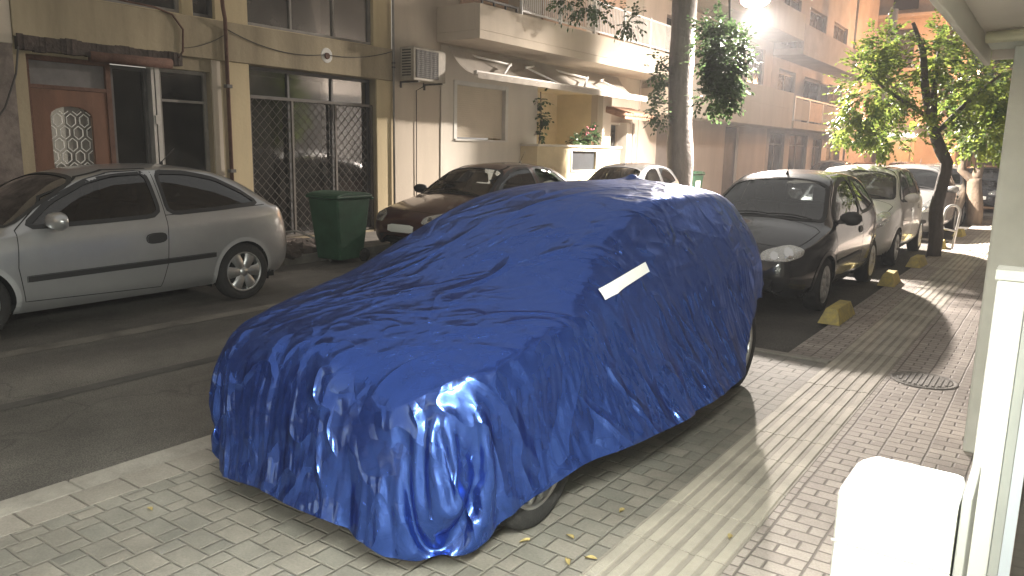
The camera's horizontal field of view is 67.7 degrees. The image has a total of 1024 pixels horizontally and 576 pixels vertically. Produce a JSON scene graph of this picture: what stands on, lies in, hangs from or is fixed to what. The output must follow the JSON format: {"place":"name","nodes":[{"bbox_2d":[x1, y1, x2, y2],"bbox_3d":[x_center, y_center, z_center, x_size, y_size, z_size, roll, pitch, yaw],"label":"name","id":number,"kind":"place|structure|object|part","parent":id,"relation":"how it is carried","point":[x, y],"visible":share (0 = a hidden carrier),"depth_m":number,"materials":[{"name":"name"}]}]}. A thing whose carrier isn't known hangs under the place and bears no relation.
{"place":"outdoors","nodes":[
{"label":"outdoors","id":0,"kind":"place"},
{"bbox_2d":[0,435,211,517],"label":"curb","id":1,"kind":"structure","parent":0,"point":[18,503],"depth_m":3.75,"materials":[{"name":"concrete"}]},
{"bbox_2d":[310,231,389,245],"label":"pavement","id":2,"kind":"structure","parent":0,"point":[371,238],"depth_m":13.03,"materials":[{"name":"grey concrete"}]},
{"bbox_2d":[0,0,392,237],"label":"shop building","id":3,"kind":"structure","parent":2,"relation":"on","point":[303,125],"depth_m":11.35,"materials":[{"name":"paint"}]},
{"bbox_2d":[0,46,18,115],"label":"hanging cable","id":4,"kind":"object","parent":3,"relation":"hanging from","point":[11,87],"visible":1,"depth_m":9.08,"materials":[{"name":"grey plastic"}]},
{"bbox_2d":[31,88,110,171],"bbox_3d":[-5.716,-1.472,9.987,0.070,2.160,0.920,8,12,35],"label":"door","id":5,"kind":"structure","parent":3,"relation":"in","point":[44,101],"depth_m":9.84,"materials":[{"name":"brown wood"}]},
{"bbox_2d":[64,65,151,165],"bbox_3d":[-5.799,-1.857,10.981,1.330,2.520,0.520,8,12,35],"label":"window","id":6,"kind":"structure","parent":3,"relation":"in","point":[128,84],"depth_m":10.58,"materials":[{"name":"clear glass"}]},
{"bbox_2d":[103,0,178,12],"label":"window","id":7,"kind":"structure","parent":3,"relation":"in","point":[167,5],"depth_m":10.61,"materials":[{"name":"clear glass"}]},
{"bbox_2d":[118,0,183,57],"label":"looping cable","id":8,"kind":"object","parent":3,"relation":"attached to","point":[167,12],"visible":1,"depth_m":10.53,"materials":[{"name":"black rubber"}]},
{"bbox_2d":[159,68,210,171],"bbox_3d":[-4.799,-1.889,11.216,0.060,2.540,0.760,8,12,35],"label":"window","id":9,"kind":"structure","parent":3,"relation":"in","point":[183,93],"depth_m":11.14,"materials":[{"name":"grey glass"}]},
{"bbox_2d":[192,0,212,18],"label":"window","id":10,"kind":"structure","parent":3,"relation":"in","point":[201,8],"depth_m":11.13,"materials":[{"name":"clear glass"}]},
{"bbox_2d":[186,35,223,47],"bbox_3d":[-4.449,-3.560,11.022,0.010,0.258,0.653,8,12,35],"label":"thin cable","id":11,"kind":"object","parent":3,"relation":"attached to","point":[206,43],"visible":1,"depth_m":11.04,"materials":[{"name":"grey plastic"}]},
{"bbox_2d":[220,0,235,180],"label":"drainpipe","id":12,"kind":"object","parent":3,"relation":"attached to","point":[231,170],"visible":0.89,"depth_m":11.38,"materials":[{"name":"metal"}]},
{"bbox_2d":[247,0,370,44],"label":"window","id":13,"kind":"structure","parent":3,"relation":"in","point":[344,20],"depth_m":12.82,"materials":[{"name":"grey glass"}]},
{"bbox_2d":[227,29,391,57],"bbox_3d":[-3.225,-3.981,12.681,0.014,0.294,3.454,8,12,35],"label":"sagging cable","id":14,"kind":"object","parent":3,"relation":"attached to","point":[302,54],"visible":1,"depth_m":12.36,"materials":[{"name":"grey plastic"}]},
{"bbox_2d":[249,66,370,234],"bbox_3d":[-3.438,-2.296,13.141,0.060,2.710,2.670,8,12,35],"label":"window","id":15,"kind":"structure","parent":3,"relation":"in","point":[267,82],"depth_m":13.02,"materials":[{"name":"grey glass"}]},
{"bbox_2d":[321,48,331,62],"bbox_3d":[-3.112,-3.920,12.852,0.029,0.244,0.250,8,12,35],"label":"round vent","id":16,"kind":"object","parent":3,"relation":"attached to","point":[327,57],"visible":1,"depth_m":12.84,"materials":[{"name":"white plastic"}]},
{"bbox_2d":[392,0,395,203],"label":"drainpipe","id":17,"kind":"object","parent":3,"relation":"attached to","point":[393,86],"visible":0.97,"depth_m":14.21,"materials":[{"name":"metal"}]},
{"bbox_2d":[285,237,316,259],"bbox_3d":[-3.464,-0.540,11.180,1.066,0.330,1.645,8,12,35],"label":"rubble heap","id":18,"kind":"object","parent":2,"relation":"on","point":[296,247],"visible":0.16,"depth_m":11.18,"materials":[{"name":"grey stone"}]},
{"bbox_2d":[286,230,331,261],"bbox_3d":[-3.227,-0.610,11.068,1.189,0.452,0.187,-1,10,-11],"label":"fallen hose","id":19,"kind":"object","parent":18,"relation":"on","point":[310,236],"visible":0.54,"depth_m":11.11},
{"bbox_2d":[394,0,670,202],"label":"apartment building","id":20,"kind":"structure","parent":2,"relation":"on","point":[528,30],"depth_m":16.53,"materials":[{"name":"beige paint"}]},
{"bbox_2d":[400,46,444,194],"bbox_3d":[-1.748,-2.857,14.717,0.492,3.360,0.904,8,12,35],"label":"air conditioner","id":21,"kind":"object","parent":20,"relation":"attached to","point":[422,65],"visible":0.98,"depth_m":14.22,"materials":[{"name":"metal"}]},
{"bbox_2d":[453,80,508,141],"bbox_3d":[-0.684,-3.796,16.509,0.160,1.223,1.900,8,12,35],"label":"window frame","id":22,"kind":"structure","parent":20,"relation":"in","point":[505,90],"depth_m":16.68,"materials":[{"name":"white plastic"}]},
{"bbox_2d":[533,88,553,143],"bbox_3d":[0.742,-4.084,18.305,0.529,1.428,0.724,3,10,11],"label":"creeper","id":23,"kind":"object","parent":20,"relation":"attached to","point":[544,122],"visible":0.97,"depth_m":18.29,"materials":[{"name":"green plant"}]},
{"bbox_2d":[449,46,647,101],"bbox_3d":[1.119,-4.854,17.605,0.932,0.677,7.400,8,12,35],"label":"awning","id":24,"kind":"object","parent":20,"relation":"attached to","point":[488,66],"visible":0.98,"depth_m":16.88,"materials":[{"name":"fabric"}]},
{"bbox_2d":[610,125,614,145],"bbox_3d":[2.716,-3.432,21.520,0.100,2.270,0.600,8,12,35],"label":"entrance door","id":25,"kind":"structure","parent":20,"relation":"in","point":[612,137],"depth_m":21.44,"materials":[{"name":"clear glass"}]},
{"bbox_2d":[520,144,621,180],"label":"planter wall","id":26,"kind":"structure","parent":2,"relation":"on","point":[572,162],"depth_m":18.81,"materials":[{"name":"white paint"}]},
{"bbox_2d":[565,122,605,152],"bbox_3d":[1.863,-3.855,19.569,0.689,0.845,1.419,8,12,35],"label":"potted plant","id":27,"kind":"object","parent":26,"relation":"on","point":[589,139],"visible":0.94,"depth_m":19.58,"materials":[{"name":"green plant"}]},
{"bbox_2d":[692,171,704,188],"bbox_3d":[5.454,-3.063,23.360,0.630,1.038,0.791,9,13,38],"label":"wheelie bin","id":28,"kind":"object","parent":2,"relation":"on","point":[697,179],"visible":0.16,"depth_m":23.05,"materials":[{"name":"plastic"}]},
{"bbox_2d":[0,351,827,575],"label":"paved parking bay","id":29,"kind":"object","parent":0,"point":[208,520],"visible":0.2,"depth_m":3.29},
{"bbox_2d":[209,174,763,559],"bbox_3d":[0.297,0.055,4.701,2.151,1.472,4.138,8,12,35],"label":"covered car","id":30,"kind":"object","parent":29,"relation":"on","point":[466,378],"visible":1,"depth_m":3.37,"materials":[{"name":"blue"}]},
{"bbox_2d":[585,555,596,558],"bbox_3d":[0.318,1.083,3.066,0.048,0.010,0.022,2,10,7],"label":"fallen leaf","id":31,"kind":"object","parent":29,"relation":"on","point":[591,556],"visible":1,"depth_m":3.07,"materials":[{"name":"yellow plant"}]},
{"bbox_2d":[0,164,993,500],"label":"road","id":32,"kind":"structure","parent":0,"point":[56,440],"depth_m":5.53,"materials":[{"name":"grey asphalt"}]},
{"bbox_2d":[0,447,218,536],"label":"slab border","id":33,"kind":"object","parent":32,"relation":"on","point":[43,512],"depth_m":3.58,"materials":[{"name":"grey concrete"}]},
{"bbox_2d":[0,355,219,410],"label":"road seam","id":34,"kind":"object","parent":32,"relation":"on","point":[33,400],"visible":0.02,"depth_m":5.33,"materials":[{"name":"grey asphalt"}]},
{"bbox_2d":[0,302,280,357],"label":"gutter strip","id":35,"kind":"object","parent":32,"relation":"on","point":[111,335],"visible":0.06,"depth_m":6.82,"materials":[{"name":"grey concrete"}]},
{"bbox_2d":[0,150,286,330],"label":"silver hatchback","id":36,"kind":"object","parent":32,"relation":"on","point":[78,234],"visible":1,"depth_m":7.32,"materials":[{"name":"paint"}]},
{"bbox_3d":[-3.909,-0.507,7.069,0.336,1.153,1.386,8,12,35],"label":"door","id":37,"kind":"part","parent":36,"relation":"part of","materials":[{"name":"silver metal"}]},
{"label":"side window","id":38,"kind":"part","parent":36,"relation":"part of","materials":[{"name":"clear glass"}]},
{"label":"side window","id":39,"kind":"part","parent":36,"relation":"part of","materials":[{"name":"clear glass"}]},
{"bbox_2d":[281,243,392,265],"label":"kerb","id":40,"kind":"structure","parent":32,"relation":"on","point":[314,257],"depth_m":11.18,"materials":[{"name":"grey concrete"}]},
{"bbox_2d":[305,190,373,260],"bbox_3d":[-2.502,-0.902,11.191,0.630,1.038,0.791,7,12,31],"label":"wheelie bin","id":41,"kind":"object","parent":32,"relation":"on","point":[339,220],"visible":1,"depth_m":10.95,"materials":[{"name":"plastic"}]},
{"bbox_2d":[375,152,566,243],"bbox_3d":[-0.451,-1.524,13.107,2.234,1.662,4.232,8,12,35],"label":"burgundy hatchback","id":42,"kind":"object","parent":32,"relation":"on","point":[443,194],"visible":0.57,"depth_m":12.32,"materials":[{"name":"paint"}]},
{"bbox_3d":[0.009,-1.419,12.552,0.336,1.153,1.386,8,12,35],"label":"door","id":43,"kind":"part","parent":42,"relation":"part of","materials":[{"name":"red paint"}]},
{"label":"side window","id":44,"kind":"part","parent":42,"relation":"part of","materials":[{"name":"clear glass"}]},
{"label":"side window","id":45,"kind":"part","parent":42,"relation":"part of","materials":[{"name":"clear glass"}]},
{"bbox_2d":[577,161,679,184],"bbox_3d":[2.557,-2.169,17.314,1.971,1.553,3.351,8,12,35],"label":"hatchback","id":46,"kind":"object","parent":32,"relation":"on","point":[652,172],"visible":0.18,"depth_m":17.04,"materials":[{"name":"paint"}]},
{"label":"side window","id":47,"kind":"part","parent":46,"relation":"part of","materials":[{"name":"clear glass"}]},
{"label":"side window","id":48,"kind":"part","parent":46,"relation":"part of","materials":[{"name":"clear glass"}]},
{"bbox_2d":[546,0,762,186],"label":"street tree","id":49,"kind":"object","parent":32,"relation":"on","point":[726,85],"visible":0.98,"depth_m":16.83,"materials":[{"name":"green plant"}]},
{"bbox_2d":[754,347,830,362],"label":"bay end kerb","id":50,"kind":"structure","parent":32,"relation":"on","point":[792,355],"depth_m":6.25,"materials":[{"name":"concrete"}]},
{"bbox_2d":[810,160,852,170],"bbox_3d":[13.448,-4.690,32.228,2.032,1.642,3.632,8,12,35],"label":"pale estate car","id":51,"kind":"object","parent":32,"relation":"on","point":[824,165],"visible":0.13,"depth_m":31.84,"materials":[{"name":"paint"}]},
{"bbox_2d":[888,160,914,165],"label":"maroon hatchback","id":52,"kind":"object","parent":32,"relation":"on","point":[895,163],"visible":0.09,"depth_m":42.22,"materials":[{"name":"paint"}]},
{"bbox_2d":[820,2,1013,256],"bbox_3d":[7.004,-2.579,12.724,3.570,4.192,2.182,3,10,10],"label":"street tree","id":53,"kind":"object","parent":32,"relation":"on","point":[981,95],"visible":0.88,"depth_m":12.61,"materials":[{"name":"green plant"}]},
{"bbox_2d":[922,216,990,242],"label":"crossing kerb","id":54,"kind":"structure","parent":32,"relation":"on","point":[952,240],"depth_m":15.42,"materials":[{"name":"concrete"}]},
{"bbox_2d":[938,60,1011,142],"bbox_3d":[17.928,-6.015,27.164,4.998,6.257,3.808,8,12,35],"label":"street tree","id":55,"kind":"object","parent":32,"relation":"on","point":[980,76],"visible":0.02,"depth_m":27.57,"materials":[{"name":"green plant"}]},
{"bbox_2d":[939,43,1012,225],"bbox_3d":[12.099,-4.303,18.809,3.693,5.634,3.167,3,10,11],"label":"street tree","id":56,"kind":"object","parent":32,"relation":"on","point":[974,204],"visible":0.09,"depth_m":19.00,"materials":[{"name":"green plant"}]},
{"bbox_2d":[967,165,998,206],"bbox_3d":[15.764,-3.405,25.537,2.032,1.584,3.852,8,12,35],"label":"dark car","id":57,"kind":"object","parent":32,"relation":"on","point":[989,180],"visible":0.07,"depth_m":24.50,"materials":[{"name":"black paint"}]},
{"bbox_2d":[637,0,805,195],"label":"apartment building","id":58,"kind":"structure","parent":0,"point":[726,156],"depth_m":27.86,"materials":[{"name":"beige paint"}]},
{"bbox_2d":[640,16,670,86],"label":"window","id":59,"kind":"structure","parent":58,"relation":"in","point":[668,17],"depth_m":23.75,"materials":[{"name":"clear glass"}]},
{"bbox_2d":[655,125,667,166],"bbox_3d":[4.954,-4.006,24.662,0.020,2.410,1.960,8,12,35],"label":"garage door","id":60,"kind":"structure","parent":58,"relation":"in","point":[661,139],"depth_m":24.27,"materials":[{"name":"beige metal"}]},
{"bbox_2d":[721,127,736,195],"bbox_3d":[8.245,-4.837,29.180,0.020,2.570,1.460,8,12,35],"label":"narrow door","id":61,"kind":"structure","parent":58,"relation":"in","point":[730,132],"depth_m":29.22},
{"bbox_2d":[746,46,762,84],"bbox_3d":[9.553,-8.377,30.323,0.060,2.260,1.980,8,12,35],"label":"window","id":62,"kind":"structure","parent":58,"relation":"in","point":[757,77],"depth_m":30.59,"materials":[{"name":"grey glass"}]},
{"bbox_2d":[741,0,768,6],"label":"street lamp","id":63,"kind":"object","parent":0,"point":[753,3],"visible":1,"depth_m":17.96,"materials":[{"name":"white"}]},
{"bbox_2d":[636,0,879,163],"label":"side building","id":64,"kind":"structure","parent":0,"point":[866,10],"depth_m":44.87,"materials":[{"name":"paint"}]},
{"bbox_2d":[579,224,991,575],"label":"tactile paving","id":65,"kind":"structure","parent":0,"point":[740,489],"depth_m":4.12,"materials":[{"name":"beige tile"}]},
{"bbox_2d":[764,0,872,170],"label":"shop block","id":66,"kind":"structure","parent":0,"point":[816,53],"depth_m":35.61,"materials":[{"name":"grey paint"}]},
{"bbox_2d":[767,133,781,170],"bbox_3d":[11.501,-5.585,33.737,0.060,2.490,2.180,8,12,35],"label":"window","id":67,"kind":"structure","parent":66,"relation":"in","point":[775,140],"depth_m":33.87,"materials":[{"name":"brown glass"}]},
{"bbox_2d":[771,73,792,92],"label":"window","id":68,"kind":"structure","parent":66,"relation":"in","point":[785,81],"depth_m":33.94,"materials":[{"name":"grey glass"}]},
{"bbox_2d":[773,0,798,50],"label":"window","id":69,"kind":"structure","parent":66,"relation":"in","point":[794,4],"depth_m":33.66,"materials":[{"name":"grey glass"}]},
{"bbox_2d":[787,134,804,168],"bbox_3d":[13.480,-6.038,36.464,0.060,2.490,2.980,8,12,35],"label":"window","id":70,"kind":"structure","parent":66,"relation":"in","point":[797,142],"depth_m":36.61,"materials":[{"name":"brown glass"}]},
{"bbox_2d":[801,81,818,123],"bbox_3d":[14.466,-8.992,37.252,0.060,2.040,2.980,8,12,35],"label":"window","id":71,"kind":"structure","parent":66,"relation":"in","point":[810,89],"depth_m":37.39,"materials":[{"name":"grey glass"}]},
{"bbox_2d":[811,139,819,166],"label":"window","id":72,"kind":"structure","parent":66,"relation":"in","point":[816,142],"depth_m":39.34,"materials":[{"name":"brown glass"}]},
{"bbox_2d":[810,10,824,31],"bbox_3d":[14.529,-12.140,36.684,0.060,2.040,2.980,8,12,35],"label":"window","id":73,"kind":"structure","parent":66,"relation":"in","point":[816,21],"depth_m":36.79,"materials":[{"name":"grey glass"}]},
{"bbox_2d":[826,140,837,159],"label":"window","id":74,"kind":"structure","parent":66,"relation":"in","point":[830,155],"depth_m":41.82,"materials":[{"name":"grey glass"}]},
{"bbox_2d":[825,88,839,126],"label":"window","id":75,"kind":"structure","parent":66,"relation":"in","point":[831,97],"depth_m":40.78,"materials":[{"name":"grey glass"}]},
{"bbox_2d":[833,24,845,42],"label":"window","id":76,"kind":"structure","parent":66,"relation":"in","point":[839,33],"depth_m":40.41,"materials":[{"name":"grey glass"}]},
{"bbox_2d":[853,159,881,164],"bbox_3d":[17.199,-5.505,37.230,2.234,1.616,4.240,8,12,35],"label":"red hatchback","id":77,"kind":"object","parent":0,"point":[855,163],"visible":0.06,"depth_m":37.13,"materials":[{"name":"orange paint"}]},
{"bbox_2d":[755,217,983,352],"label":"asphalt parking","id":78,"kind":"structure","parent":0,"point":[787,325],"depth_m":8.40,"materials":[{"name":"grey asphalt"}]},
{"bbox_2d":[722,161,876,310],"bbox_3d":[3.405,-0.782,9.534,2.032,1.584,3.852,8,12,35],"label":"black hatchback","id":79,"kind":"object","parent":78,"relation":"on","point":[813,232],"visible":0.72,"depth_m":8.66,"materials":[{"name":"paint"}]},
{"bbox_3d":[3.853,-0.723,8.986,0.316,1.168,1.350,8,12,35],"label":"door","id":80,"kind":"part","parent":79,"relation":"part of","materials":[{"name":"black paint"}]},
{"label":"side window","id":81,"kind":"part","parent":79,"relation":"part of","materials":[{"name":"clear glass"}]},
{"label":"side window","id":82,"kind":"part","parent":79,"relation":"part of","materials":[{"name":"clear glass"}]},
{"bbox_2d":[825,164,922,265],"bbox_3d":[5.934,-1.395,13.046,2.032,1.642,3.632,8,12,35],"label":"white hatchback","id":83,"kind":"object","parent":78,"relation":"on","point":[895,194],"visible":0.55,"depth_m":12.22,"materials":[{"name":"paint"}]},
{"bbox_3d":[6.278,-1.302,12.358,0.295,1.205,1.005,8,12,35],"label":"door","id":84,"kind":"part","parent":83,"relation":"part of","materials":[{"name":"white paint"}]},
{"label":"side window","id":85,"kind":"part","parent":83,"relation":"part of","materials":[{"name":"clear glass"}]},
{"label":"door","id":86,"kind":"part","parent":83,"relation":"part of","materials":[{"name":"white paint"}]},
{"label":"side window","id":87,"kind":"part","parent":83,"relation":"part of","materials":[{"name":"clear glass"}]},
{"bbox_2d":[889,159,959,232],"bbox_3d":[8.776,-2.028,16.861,2.032,1.642,3.632,8,12,35],"label":"grey hatchback","id":88,"kind":"object","parent":78,"relation":"on","point":[925,176],"visible":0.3,"depth_m":16.15,"materials":[{"name":"paint"}]},
{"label":"door","id":89,"kind":"part","parent":88,"relation":"part of","materials":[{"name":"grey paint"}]},
{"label":"door","id":90,"kind":"part","parent":88,"relation":"part of","materials":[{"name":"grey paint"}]},
{"bbox_2d":[929,163,969,224],"bbox_3d":[11.371,-2.631,20.488,2.032,1.642,3.632,8,12,35],"label":"beige hatchback","id":91,"kind":"object","parent":78,"relation":"on","point":[960,181],"visible":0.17,"depth_m":19.36,"materials":[{"name":"paint"}]},
{"bbox_2d":[720,255,1023,575],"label":"pavement","id":92,"kind":"structure","parent":0,"point":[892,419],"depth_m":4.43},
{"bbox_2d":[890,371,958,388],"bbox_3d":[3.052,0.680,5.652,0.450,0.009,0.450,8,12,35],"label":"manhole cover","id":93,"kind":"object","parent":92,"relation":"on","point":[924,380],"visible":1,"depth_m":5.63,"materials":[{"name":"grey metal"}]},
{"bbox_2d":[962,46,1023,575],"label":"building","id":94,"kind":"structure","parent":92,"relation":"on","point":[993,441],"depth_m":2.64,"materials":[{"name":"white paint"}]},
{"bbox_2d":[830,456,980,575],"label":"white cabinet","id":95,"kind":"object","parent":94,"relation":"attached to","point":[895,518],"visible":1,"depth_m":1.59,"materials":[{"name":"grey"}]},
{"bbox_2d":[929,0,1023,65],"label":"shop canopy","id":96,"kind":"object","parent":94,"relation":"attached to","point":[983,29],"visible":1,"depth_m":3.37,"materials":[{"name":"grey"}]},
{"bbox_2d":[872,9,898,161],"bbox_3d":[19.165,-9.626,39.347,0.526,9.053,0.540,8,12,35],"label":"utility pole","id":97,"kind":"object","parent":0,"point":[894,16],"visible":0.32,"depth_m":38.60,"materials":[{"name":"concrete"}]},
{"bbox_2d":[788,217,992,360],"bbox_3d":[8.145,-0.595,14.156,0.350,0.300,19.648,8,12,35],"label":"pavement edge","id":98,"kind":"object","parent":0,"point":[831,342],"visible":0.43,"depth_m":8.38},
{"bbox_2d":[818,300,854,325],"bbox_3d":[3.308,0.239,7.750,0.205,0.145,0.714,8,12,35],"label":"wheel stop","id":99,"kind":"object","parent":98,"relation":"on","point":[839,313],"visible":1,"depth_m":7.54,"materials":[{"name":"yellow concrete"}]},
{"bbox_2d":[877,270,900,286],"bbox_3d":[4.946,-0.133,9.990,0.206,0.145,0.615,8,12,33],"label":"wheel stop","id":100,"kind":"object","parent":98,"relation":"on","point":[890,278],"visible":1,"depth_m":9.80,"materials":[{"name":"yellow concrete"}]},
{"bbox_2d":[905,254,927,267],"bbox_3d":[6.215,-0.417,11.702,0.206,0.145,0.614,9,13,37],"label":"wheel stop","id":101,"kind":"object","parent":98,"relation":"on","point":[917,261],"visible":1,"depth_m":11.52,"materials":[{"name":"yellow concrete"}]},
{"bbox_2d":[942,239,946,249],"bbox_3d":[7.903,-0.812,14.076,0.206,0.145,0.494,7,12,31],"label":"wheel stop","id":102,"kind":"object","parent":98,"relation":"on","point":[944,246],"visible":0.45,"depth_m":13.88,"materials":[{"name":"yellow concrete"}]},
{"bbox_2d":[943,204,961,248],"bbox_3d":[8.013,-1.117,13.977,0.322,0.841,0.044,11,4,-1],"label":"metal hoop","id":103,"kind":"object","parent":98,"relation":"on","point":[958,220],"visible":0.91,"depth_m":13.95,"materials":[{"name":"white metal"}]},
{"bbox_2d":[952,228,965,236],"bbox_3d":[9.587,-1.188,16.345,0.205,0.145,0.494,9,13,38],"label":"wheel stop","id":104,"kind":"object","parent":98,"relation":"on","point":[961,233],"visible":0.78,"depth_m":16.19,"materials":[{"name":"yellow concrete"}]},
{"bbox_2d":[864,0,978,165],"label":"corner building","id":105,"kind":"structure","parent":0,"point":[920,11],"depth_m":47.09,"materials":[{"name":"paint"}]},
{"bbox_2d":[888,83,909,115],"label":"window","id":106,"kind":"structure","parent":105,"relation":"in","point":[900,88],"depth_m":47.60,"materials":[{"name":"grey glass"}]},
{"bbox_2d":[896,29,913,62],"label":"window","id":107,"kind":"structure","parent":105,"relation":"in","point":[900,32],"depth_m":47.06,"materials":[{"name":"grey glass"}]},
{"bbox_2d":[893,0,918,9],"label":"window","id":108,"kind":"structure","parent":105,"relation":"in","point":[900,4],"depth_m":46.78,"materials":[{"name":"grey glass"}]},
{"bbox_2d":[937,82,954,115],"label":"window","id":109,"kind":"structure","parent":105,"relation":"in","point":[943,89],"depth_m":46.31,"materials":[{"name":"grey glass"}]},
{"bbox_2d":[935,27,962,60],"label":"window","id":110,"kind":"structure","parent":105,"relation":"in","point":[950,31],"depth_m":45.76,"materials":[{"name":"grey glass"}]},
{"bbox_2d":[966,60,1012,166],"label":"end building","id":111,"kind":"structure","parent":0,"point":[973,159],"depth_m":50.38,"materials":[{"name":"brown paint"}]},
{"bbox_2d":[984,142,996,165],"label":"window","id":112,"kind":"structure","parent":111,"relation":"in","point":[988,163],"depth_m":50.41,"materials":[{"name":"grey glass"}]},
{"bbox_2d":[991,60,1012,68],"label":"window","id":113,"kind":"structure","parent":111,"relation":"in","point":[993,67],"depth_m":49.47,"materials":[{"name":"grey glass"}]}
]}

